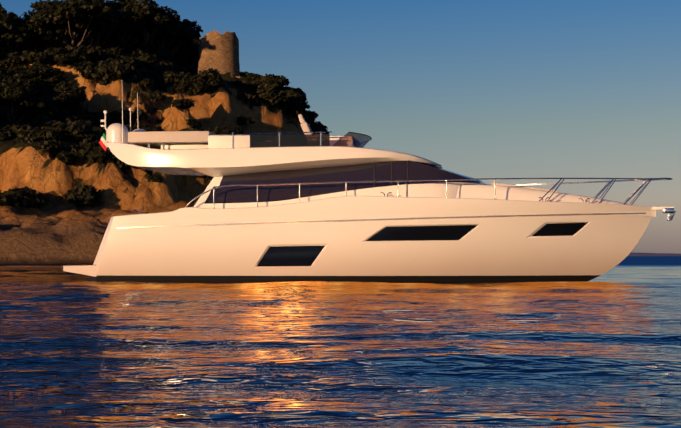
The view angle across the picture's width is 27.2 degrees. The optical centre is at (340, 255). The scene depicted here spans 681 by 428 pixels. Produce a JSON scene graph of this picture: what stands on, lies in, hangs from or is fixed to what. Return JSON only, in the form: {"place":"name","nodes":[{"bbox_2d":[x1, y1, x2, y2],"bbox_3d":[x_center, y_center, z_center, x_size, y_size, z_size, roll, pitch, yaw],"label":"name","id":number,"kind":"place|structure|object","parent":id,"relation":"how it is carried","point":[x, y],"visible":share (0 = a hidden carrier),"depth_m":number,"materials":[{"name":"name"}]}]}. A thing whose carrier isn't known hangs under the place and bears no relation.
{"place":"outdoors","nodes":[
{"label":"outdoors","id":0,"kind":"place"},
{"bbox_2d":[0,54,316,263],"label":"headland terrain","id":1,"kind":"structure","parent":0,"point":[57,229],"depth_m":177.96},
{"bbox_2d":[0,60,9,69],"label":"shrub","id":2,"kind":"object","parent":1,"relation":"on","point":[3,64],"visible":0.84,"depth_m":227.40,"materials":[{"name":"green plant"}]},
{"bbox_2d":[0,66,14,82],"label":"bush","id":3,"kind":"object","parent":1,"relation":"on","point":[5,73],"visible":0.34,"depth_m":210.19,"materials":[{"name":"green plant"}]},
{"bbox_2d":[0,128,14,140],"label":"shrub","id":4,"kind":"object","parent":1,"relation":"on","point":[4,134],"visible":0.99,"depth_m":185.61,"materials":[{"name":"green plant"}]},
{"bbox_2d":[0,119,20,128],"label":"shrub","id":5,"kind":"object","parent":1,"relation":"on","point":[8,124],"visible":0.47,"depth_m":192.58,"materials":[{"name":"green plant"}]},
{"bbox_2d":[0,7,25,54],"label":"pine tree","id":6,"kind":"object","parent":1,"relation":"on","point":[4,18],"visible":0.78,"depth_m":233.05,"materials":[{"name":"green plant"}]},
{"bbox_2d":[4,50,32,66],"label":"shrub","id":7,"kind":"object","parent":1,"relation":"on","point":[18,58],"visible":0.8,"depth_m":226.05,"materials":[{"name":"green plant"}]},
{"bbox_2d":[0,186,39,206],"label":"shrub","id":8,"kind":"object","parent":1,"relation":"on","point":[21,196],"visible":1,"depth_m":163.78,"materials":[{"name":"green plant"}]},
{"bbox_2d":[6,123,38,138],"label":"shrub","id":9,"kind":"object","parent":1,"relation":"on","point":[14,128],"visible":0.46,"depth_m":187.14,"materials":[{"name":"green plant"}]},
{"bbox_2d":[0,72,45,121],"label":"pine tree","id":10,"kind":"object","parent":1,"relation":"on","point":[19,90],"visible":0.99,"depth_m":201.44,"materials":[{"name":"green plant"}]},
{"bbox_2d":[0,12,46,54],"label":"pine tree","id":11,"kind":"object","parent":1,"relation":"on","point":[21,26],"visible":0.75,"depth_m":234.43,"materials":[{"name":"green plant"}]},
{"bbox_2d":[1,191,50,207],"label":"shrub","id":12,"kind":"object","parent":1,"relation":"on","point":[42,194],"visible":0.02,"depth_m":172.68,"materials":[{"name":"green plant"}]},
{"bbox_2d":[8,66,51,111],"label":"bush","id":13,"kind":"object","parent":1,"relation":"on","point":[38,84],"visible":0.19,"depth_m":220.71,"materials":[{"name":"green plant"}]},
{"bbox_2d":[18,136,41,142],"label":"shrub","id":14,"kind":"object","parent":1,"relation":"on","point":[28,139],"visible":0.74,"depth_m":179.30,"materials":[{"name":"green plant"}]},
{"bbox_2d":[25,198,48,208],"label":"shrub","id":15,"kind":"object","parent":1,"relation":"on","point":[42,203],"visible":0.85,"depth_m":166.00,"materials":[{"name":"green plant"}]},
{"bbox_2d":[18,126,59,142],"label":"shrub","id":16,"kind":"object","parent":1,"relation":"on","point":[50,135],"visible":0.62,"depth_m":181.59,"materials":[{"name":"green plant"}]},
{"bbox_2d":[20,89,59,118],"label":"bush","id":17,"kind":"object","parent":1,"relation":"on","point":[49,108],"visible":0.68,"depth_m":205.80,"materials":[{"name":"green plant"}]},
{"bbox_2d":[13,20,68,51],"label":"pine tree","id":18,"kind":"object","parent":1,"relation":"on","point":[50,38],"visible":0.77,"depth_m":237.61,"materials":[{"name":"green plant"}]},
{"bbox_2d":[15,0,68,46],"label":"pine tree","id":19,"kind":"object","parent":1,"relation":"on","point":[36,4],"visible":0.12,"depth_m":249.13,"materials":[{"name":"green plant"}]},
{"bbox_2d":[15,63,69,84],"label":"bush","id":20,"kind":"object","parent":1,"relation":"on","point":[48,73],"visible":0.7,"depth_m":221.10,"materials":[{"name":"green plant"}]},
{"bbox_2d":[28,51,56,65],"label":"shrub","id":21,"kind":"object","parent":1,"relation":"on","point":[43,57],"visible":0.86,"depth_m":223.13,"materials":[{"name":"green plant"}]},
{"bbox_2d":[32,115,57,128],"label":"shrub","id":22,"kind":"object","parent":1,"relation":"on","point":[40,121],"visible":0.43,"depth_m":198.25,"materials":[{"name":"green plant"}]},
{"bbox_2d":[38,139,62,153],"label":"shrub","id":23,"kind":"object","parent":1,"relation":"on","point":[53,145],"visible":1,"depth_m":178.43,"materials":[{"name":"green plant"}]},
{"bbox_2d":[39,127,64,140],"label":"shrub","id":24,"kind":"object","parent":1,"relation":"on","point":[54,129],"visible":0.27,"depth_m":184.00,"materials":[{"name":"green plant"}]},
{"bbox_2d":[45,47,70,56],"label":"shrub","id":25,"kind":"object","parent":1,"relation":"on","point":[56,51],"visible":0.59,"depth_m":225.30,"materials":[{"name":"green plant"}]},
{"bbox_2d":[42,85,79,115],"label":"bush","id":26,"kind":"object","parent":1,"relation":"on","point":[51,88],"visible":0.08,"depth_m":219.77,"materials":[{"name":"green plant"}]},
{"bbox_2d":[41,120,88,139],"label":"shrub","id":27,"kind":"object","parent":1,"relation":"on","point":[77,127],"visible":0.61,"depth_m":185.71,"materials":[{"name":"green plant"}]},
{"bbox_2d":[53,54,79,66],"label":"shrub","id":28,"kind":"object","parent":1,"relation":"on","point":[62,60],"visible":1,"depth_m":223.91,"materials":[{"name":"green plant"}]},
{"bbox_2d":[54,151,80,164],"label":"shrub","id":29,"kind":"object","parent":1,"relation":"on","point":[68,158],"visible":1,"depth_m":177.30,"materials":[{"name":"green plant"}]},
{"bbox_2d":[48,81,87,112],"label":"pine tree","id":30,"kind":"object","parent":1,"relation":"on","point":[69,95],"visible":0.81,"depth_m":213.81,"materials":[{"name":"green plant"}]},
{"bbox_2d":[54,111,87,123],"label":"shrub","id":31,"kind":"object","parent":1,"relation":"on","point":[66,117],"visible":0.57,"depth_m":208.44,"materials":[{"name":"green plant"}]},
{"bbox_2d":[61,143,80,153],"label":"shrub","id":32,"kind":"object","parent":1,"relation":"on","point":[72,149],"visible":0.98,"depth_m":180.37,"materials":[{"name":"green plant"}]},
{"bbox_2d":[29,0,117,48],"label":"pine tree","id":33,"kind":"object","parent":1,"relation":"on","point":[79,14],"visible":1,"depth_m":238.02,"materials":[{"name":"green plant"}]},
{"bbox_2d":[67,51,85,61],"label":"shrub","id":34,"kind":"object","parent":1,"relation":"on","point":[80,55],"visible":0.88,"depth_m":225.58,"materials":[{"name":"green plant"}]},
{"bbox_2d":[70,133,85,141],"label":"shrub","id":35,"kind":"object","parent":1,"relation":"on","point":[79,137],"visible":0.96,"depth_m":185.84,"materials":[{"name":"green plant"}]},
{"bbox_2d":[62,122,94,137],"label":"shrub","id":36,"kind":"object","parent":1,"relation":"on","point":[89,128],"visible":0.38,"depth_m":187.24,"materials":[{"name":"green plant"}]},
{"bbox_2d":[65,45,92,59],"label":"shrub","id":37,"kind":"object","parent":1,"relation":"on","point":[83,51],"visible":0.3,"depth_m":228.90,"materials":[{"name":"green plant"}]},
{"bbox_2d":[60,190,98,201],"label":"shrub","id":38,"kind":"object","parent":1,"relation":"on","point":[85,196],"visible":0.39,"depth_m":173.27,"materials":[{"name":"green plant"}]},
{"bbox_2d":[61,126,101,142],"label":"shrub","id":39,"kind":"object","parent":1,"relation":"on","point":[95,135],"visible":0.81,"depth_m":186.56,"materials":[{"name":"green plant"}]},
{"bbox_2d":[65,184,101,204],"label":"shrub","id":40,"kind":"object","parent":1,"relation":"on","point":[73,195],"visible":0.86,"depth_m":172.72,"materials":[{"name":"green plant"}]},
{"bbox_2d":[74,197,92,206],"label":"shrub","id":41,"kind":"object","parent":1,"relation":"on","point":[86,201],"visible":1,"depth_m":171.59,"materials":[{"name":"green plant"}]},
{"bbox_2d":[77,120,94,127],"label":"shrub","id":42,"kind":"object","parent":1,"relation":"on","point":[88,123],"visible":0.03,"depth_m":199.89,"materials":[{"name":"green plant"}]},
{"bbox_2d":[75,45,102,56],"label":"shrub","id":43,"kind":"object","parent":1,"relation":"on","point":[92,50],"visible":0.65,"depth_m":229.46,"materials":[{"name":"green plant"}]},
{"bbox_2d":[64,33,114,44],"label":"pine tree","id":44,"kind":"object","parent":1,"relation":"on","point":[102,39],"visible":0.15,"depth_m":268.57,"materials":[{"name":"green plant"}]},
{"bbox_2d":[82,114,103,126],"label":"shrub","id":45,"kind":"object","parent":1,"relation":"on","point":[95,120],"visible":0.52,"depth_m":211.55,"materials":[{"name":"green plant"}]},
{"bbox_2d":[74,60,112,79],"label":"shrub","id":46,"kind":"object","parent":1,"relation":"on","point":[87,69],"visible":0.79,"depth_m":222.77,"materials":[{"name":"green plant"}]},
{"bbox_2d":[79,139,108,149],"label":"shrub","id":47,"kind":"object","parent":1,"relation":"on","point":[85,144],"visible":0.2,"depth_m":183.11,"materials":[{"name":"green plant"}]},
{"bbox_2d":[65,0,124,45],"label":"pine tree","id":48,"kind":"object","parent":1,"relation":"on","point":[118,18],"visible":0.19,"depth_m":246.96,"materials":[{"name":"green plant"}]},
{"bbox_2d":[90,111,108,119],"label":"shrub","id":49,"kind":"object","parent":1,"relation":"on","point":[101,114],"visible":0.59,"depth_m":217.23,"materials":[{"name":"green plant"}]},
{"bbox_2d":[93,127,105,134],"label":"shrub","id":50,"kind":"object","parent":1,"relation":"on","point":[99,129],"visible":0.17,"depth_m":194.97,"materials":[{"name":"green plant"}]},
{"bbox_2d":[90,53,110,63],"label":"shrub","id":51,"kind":"object","parent":1,"relation":"on","point":[98,58],"visible":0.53,"depth_m":232.54,"materials":[{"name":"green plant"}]},
{"bbox_2d":[81,143,122,167],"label":"shrub","id":52,"kind":"object","parent":1,"relation":"on","point":[99,154],"visible":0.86,"depth_m":178.50,"materials":[{"name":"green plant"}]},
{"bbox_2d":[94,50,115,57],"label":"shrub","id":53,"kind":"object","parent":1,"relation":"on","point":[110,54],"visible":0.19,"depth_m":235.43,"materials":[{"name":"green plant"}]},
{"bbox_2d":[91,73,124,84],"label":"shrub","id":54,"kind":"object","parent":1,"relation":"on","point":[102,80],"visible":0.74,"depth_m":221.99,"materials":[{"name":"green plant"}]},
{"bbox_2d":[93,63,130,82],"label":"shrub","id":55,"kind":"object","parent":1,"relation":"on","point":[117,70],"visible":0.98,"depth_m":220.96,"materials":[{"name":"green plant"}]},
{"bbox_2d":[106,48,130,57],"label":"shrub","id":56,"kind":"object","parent":1,"relation":"on","point":[117,53],"visible":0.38,"depth_m":243.28,"materials":[{"name":"green plant"}]},
{"bbox_2d":[106,111,133,122],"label":"shrub","id":57,"kind":"object","parent":1,"relation":"on","point":[113,116],"visible":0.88,"depth_m":216.91,"materials":[{"name":"green plant"}]},
{"bbox_2d":[107,59,134,72],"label":"shrub","id":58,"kind":"object","parent":1,"relation":"on","point":[118,61],"visible":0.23,"depth_m":226.62,"materials":[{"name":"green plant"}]},
{"bbox_2d":[99,0,148,44],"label":"pine tree","id":59,"kind":"object","parent":1,"relation":"on","point":[125,8],"visible":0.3,"depth_m":261.36,"materials":[{"name":"green plant"}]},
{"bbox_2d":[115,44,132,53],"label":"shrub","id":60,"kind":"object","parent":1,"relation":"on","point":[125,49],"visible":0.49,"depth_m":259.70,"materials":[{"name":"green plant"}]},
{"bbox_2d":[114,58,137,72],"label":"shrub","id":61,"kind":"object","parent":1,"relation":"on","point":[132,65],"visible":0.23,"depth_m":227.84,"materials":[{"name":"green plant"}]},
{"bbox_2d":[120,119,133,125],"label":"shrub","id":62,"kind":"object","parent":1,"relation":"on","point":[126,123],"visible":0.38,"depth_m":217.41,"materials":[{"name":"green plant"}]},
{"bbox_2d":[117,109,148,124],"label":"shrub","id":63,"kind":"object","parent":1,"relation":"on","point":[141,115],"visible":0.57,"depth_m":218.49,"materials":[{"name":"green plant"}]},
{"bbox_2d":[132,59,141,64],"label":"shrub","id":64,"kind":"object","parent":1,"relation":"on","point":[137,62],"visible":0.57,"depth_m":237.08,"materials":[{"name":"green plant"}]},
{"bbox_2d":[128,49,149,58],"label":"shrub","id":65,"kind":"object","parent":1,"relation":"on","point":[138,53],"visible":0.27,"depth_m":251.51,"materials":[{"name":"green plant"}]},
{"bbox_2d":[129,46,155,56],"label":"shrub","id":66,"kind":"object","parent":1,"relation":"on","point":[151,52],"visible":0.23,"depth_m":257.84,"materials":[{"name":"green plant"}]},
{"bbox_2d":[135,76,154,89],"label":"shrub","id":67,"kind":"object","parent":1,"relation":"on","point":[144,83],"visible":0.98,"depth_m":224.75,"materials":[{"name":"green plant"}]},
{"bbox_2d":[135,53,158,70],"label":"shrub","id":68,"kind":"object","parent":1,"relation":"on","point":[147,62],"visible":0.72,"depth_m":240.16,"materials":[{"name":"green plant"}]},
{"bbox_2d":[133,42,165,57],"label":"shrub","id":69,"kind":"object","parent":1,"relation":"on","point":[160,53],"visible":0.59,"depth_m":259.58,"materials":[{"name":"green plant"}]},
{"bbox_2d":[123,0,180,44],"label":"pine tree","id":70,"kind":"object","parent":1,"relation":"on","point":[159,18],"visible":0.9,"depth_m":259.33,"materials":[{"name":"green plant"}]},
{"bbox_2d":[145,174,162,182],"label":"shrub","id":71,"kind":"object","parent":1,"relation":"on","point":[155,178],"visible":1,"depth_m":178.32,"materials":[{"name":"green plant"}]},
{"bbox_2d":[144,125,163,131],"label":"shrub","id":72,"kind":"object","parent":1,"relation":"on","point":[152,128],"visible":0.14,"depth_m":205.39,"materials":[{"name":"green plant"}]},
{"bbox_2d":[143,90,166,104],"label":"shrub","id":73,"kind":"object","parent":1,"relation":"on","point":[157,96],"visible":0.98,"depth_m":224.79,"materials":[{"name":"green plant"}]},
{"bbox_2d":[156,62,168,69],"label":"shrub","id":74,"kind":"object","parent":1,"relation":"on","point":[161,65],"visible":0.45,"depth_m":248.03,"materials":[{"name":"green plant"}]},
{"bbox_2d":[159,59,175,70],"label":"shrub","id":75,"kind":"object","parent":1,"relation":"on","point":[171,66],"visible":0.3,"depth_m":254.81,"materials":[{"name":"green plant"}]},
{"bbox_2d":[163,71,180,81],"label":"shrub","id":76,"kind":"object","parent":1,"relation":"on","point":[171,76],"visible":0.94,"depth_m":231.21,"materials":[{"name":"green plant"}]},
{"bbox_2d":[174,66,184,71],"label":"shrub","id":77,"kind":"object","parent":1,"relation":"on","point":[179,69],"visible":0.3,"depth_m":261.86,"materials":[{"name":"green plant"}]},
{"bbox_2d":[160,19,202,56],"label":"pine tree","id":78,"kind":"object","parent":1,"relation":"on","point":[185,38],"visible":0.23,"depth_m":279.46,"materials":[{"name":"green plant"}]},
{"bbox_2d":[171,99,194,112],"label":"shrub","id":79,"kind":"object","parent":1,"relation":"on","point":[180,104],"visible":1,"depth_m":220.10,"materials":[{"name":"green plant"}]},
{"bbox_2d":[172,82,196,95],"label":"shrub","id":80,"kind":"object","parent":1,"relation":"on","point":[182,87],"visible":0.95,"depth_m":228.73,"materials":[{"name":"green plant"}]},
{"bbox_2d":[175,72,206,83],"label":"shrub","id":81,"kind":"object","parent":1,"relation":"on","point":[188,78],"visible":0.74,"depth_m":231.01,"materials":[{"name":"green plant"}]},
{"bbox_2d":[179,127,206,130],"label":"shrub","id":82,"kind":"object","parent":1,"relation":"on","point":[189,129],"visible":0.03,"depth_m":217.50,"materials":[{"name":"green plant"}]},
{"bbox_2d":[185,119,201,128],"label":"shrub","id":83,"kind":"object","parent":1,"relation":"on","point":[194,123],"visible":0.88,"depth_m":220.60,"materials":[{"name":"green plant"}]},
{"bbox_2d":[186,79,208,91],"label":"shrub","id":84,"kind":"object","parent":1,"relation":"on","point":[199,86],"visible":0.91,"depth_m":229.33,"materials":[{"name":"green plant"}]},
{"bbox_2d":[197,67,220,79],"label":"shrub","id":85,"kind":"object","parent":1,"relation":"on","point":[211,73],"visible":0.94,"depth_m":233.01,"materials":[{"name":"green plant"}]},
{"bbox_2d":[206,79,215,86],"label":"shrub","id":86,"kind":"object","parent":1,"relation":"on","point":[208,81],"visible":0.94,"depth_m":231.26,"materials":[{"name":"green plant"}]},
{"bbox_2d":[198,30,239,77],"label":"ruined tower","id":87,"kind":"structure","parent":1,"relation":"on","point":[219,51],"depth_m":258.10,"materials":[{"name":"stone"}]},
{"bbox_2d":[206,125,243,133],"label":"shrub","id":88,"kind":"object","parent":1,"relation":"on","point":[214,128],"visible":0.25,"depth_m":218.01,"materials":[{"name":"green plant"}]},
{"bbox_2d":[213,128,238,133],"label":"shrub","id":89,"kind":"object","parent":1,"relation":"on","point":[229,130],"visible":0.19,"depth_m":215.12,"materials":[{"name":"green plant"}]},
{"bbox_2d":[230,80,243,86],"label":"shrub","id":90,"kind":"object","parent":1,"relation":"on","point":[237,83],"visible":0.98,"depth_m":238.81,"materials":[{"name":"green plant"}]},
{"bbox_2d":[237,116,254,125],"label":"shrub","id":91,"kind":"object","parent":1,"relation":"on","point":[243,120],"visible":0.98,"depth_m":231.51,"materials":[{"name":"green plant"}]},
{"bbox_2d":[236,91,259,105],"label":"shrub","id":92,"kind":"object","parent":1,"relation":"on","point":[247,98],"visible":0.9,"depth_m":236.58,"materials":[{"name":"green plant"}]},
{"bbox_2d":[243,72,265,79],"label":"shrub","id":93,"kind":"object","parent":1,"relation":"on","point":[251,76],"visible":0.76,"depth_m":251.94,"materials":[{"name":"green plant"}]},
{"bbox_2d":[245,78,278,88],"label":"shrub","id":94,"kind":"object","parent":1,"relation":"on","point":[267,83],"visible":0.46,"depth_m":247.47,"materials":[{"name":"green plant"}]},
{"bbox_2d":[253,86,279,101],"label":"shrub","id":95,"kind":"object","parent":1,"relation":"on","point":[262,93],"visible":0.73,"depth_m":240.20,"materials":[{"name":"green plant"}]},
{"bbox_2d":[251,76,281,87],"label":"shrub","id":96,"kind":"object","parent":1,"relation":"on","point":[265,78],"visible":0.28,"depth_m":250.37,"materials":[{"name":"green plant"}]},
{"bbox_2d":[265,74,286,83],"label":"shrub","id":97,"kind":"object","parent":1,"relation":"on","point":[282,79],"visible":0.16,"depth_m":262.52,"materials":[{"name":"green plant"}]},
{"bbox_2d":[265,95,288,108],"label":"shrub","id":98,"kind":"object","parent":1,"relation":"on","point":[280,100],"visible":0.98,"depth_m":240.55,"materials":[{"name":"green plant"}]},
{"bbox_2d":[277,88,303,99],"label":"shrub","id":99,"kind":"object","parent":1,"relation":"on","point":[287,93],"visible":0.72,"depth_m":247.82,"materials":[{"name":"green plant"}]},
{"bbox_2d":[285,103,310,119],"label":"shrub","id":100,"kind":"object","parent":1,"relation":"on","point":[294,110],"visible":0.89,"depth_m":245.86,"materials":[{"name":"green plant"}]},
{"bbox_2d":[292,89,305,100],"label":"shrub","id":101,"kind":"object","parent":1,"relation":"on","point":[300,93],"visible":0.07,"depth_m":258.54,"materials":[{"name":"green plant"}]},
{"bbox_2d":[300,99,307,107],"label":"shrub","id":102,"kind":"object","parent":1,"relation":"on","point":[304,104],"visible":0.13,"depth_m":254.88,"materials":[{"name":"green plant"}]},
{"bbox_2d":[305,114,314,123],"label":"shrub","id":103,"kind":"object","parent":1,"relation":"on","point":[309,120],"visible":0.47,"depth_m":253.10,"materials":[{"name":"green plant"}]},
{"bbox_2d":[310,124,321,131],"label":"shrub","id":104,"kind":"object","parent":1,"relation":"on","point":[315,127],"visible":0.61,"depth_m":258.78,"materials":[{"name":"green plant"}]},
{"bbox_2d":[313,121,328,133],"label":"shrub","id":105,"kind":"object","parent":1,"relation":"on","point":[324,127],"visible":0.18,"depth_m":275.34,"materials":[{"name":"green plant"}]},
{"bbox_2d":[0,264,680,427],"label":"sea waves","id":106,"kind":"object","parent":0,"point":[82,351],"visible":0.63,"depth_m":10.61,"materials":[{"name":"blue"}]},
{"bbox_2d":[63,92,675,282],"bbox_3d":[0.954,-1.786,41.930,17.712,6.873,4.823,0,0,6],"label":"yacht","id":107,"kind":"object","parent":106,"relation":"on","point":[308,205],"visible":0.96,"depth_m":40.12,"materials":[{"name":"white"}]},
{"bbox_2d":[0,0,680,253],"label":"sky","id":108,"kind":"structure","parent":0,"point":[475,89],"materials":[{"name":"blue"}]},
{"bbox_2d":[619,256,680,263],"bbox_3d":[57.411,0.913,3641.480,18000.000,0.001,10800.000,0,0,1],"label":"sea water","id":109,"kind":"structure","parent":0,"point":[652,260],"depth_m":279.65,"materials":[{"name":"blue liquid"}]},
{"bbox_2d":[628,252,680,255],"bbox_3d":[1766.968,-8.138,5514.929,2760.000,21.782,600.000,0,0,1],"label":"coast terrain","id":110,"kind":"structure","parent":0,"point":[651,254],"depth_m":5357.88,"materials":[{"name":"blue"}]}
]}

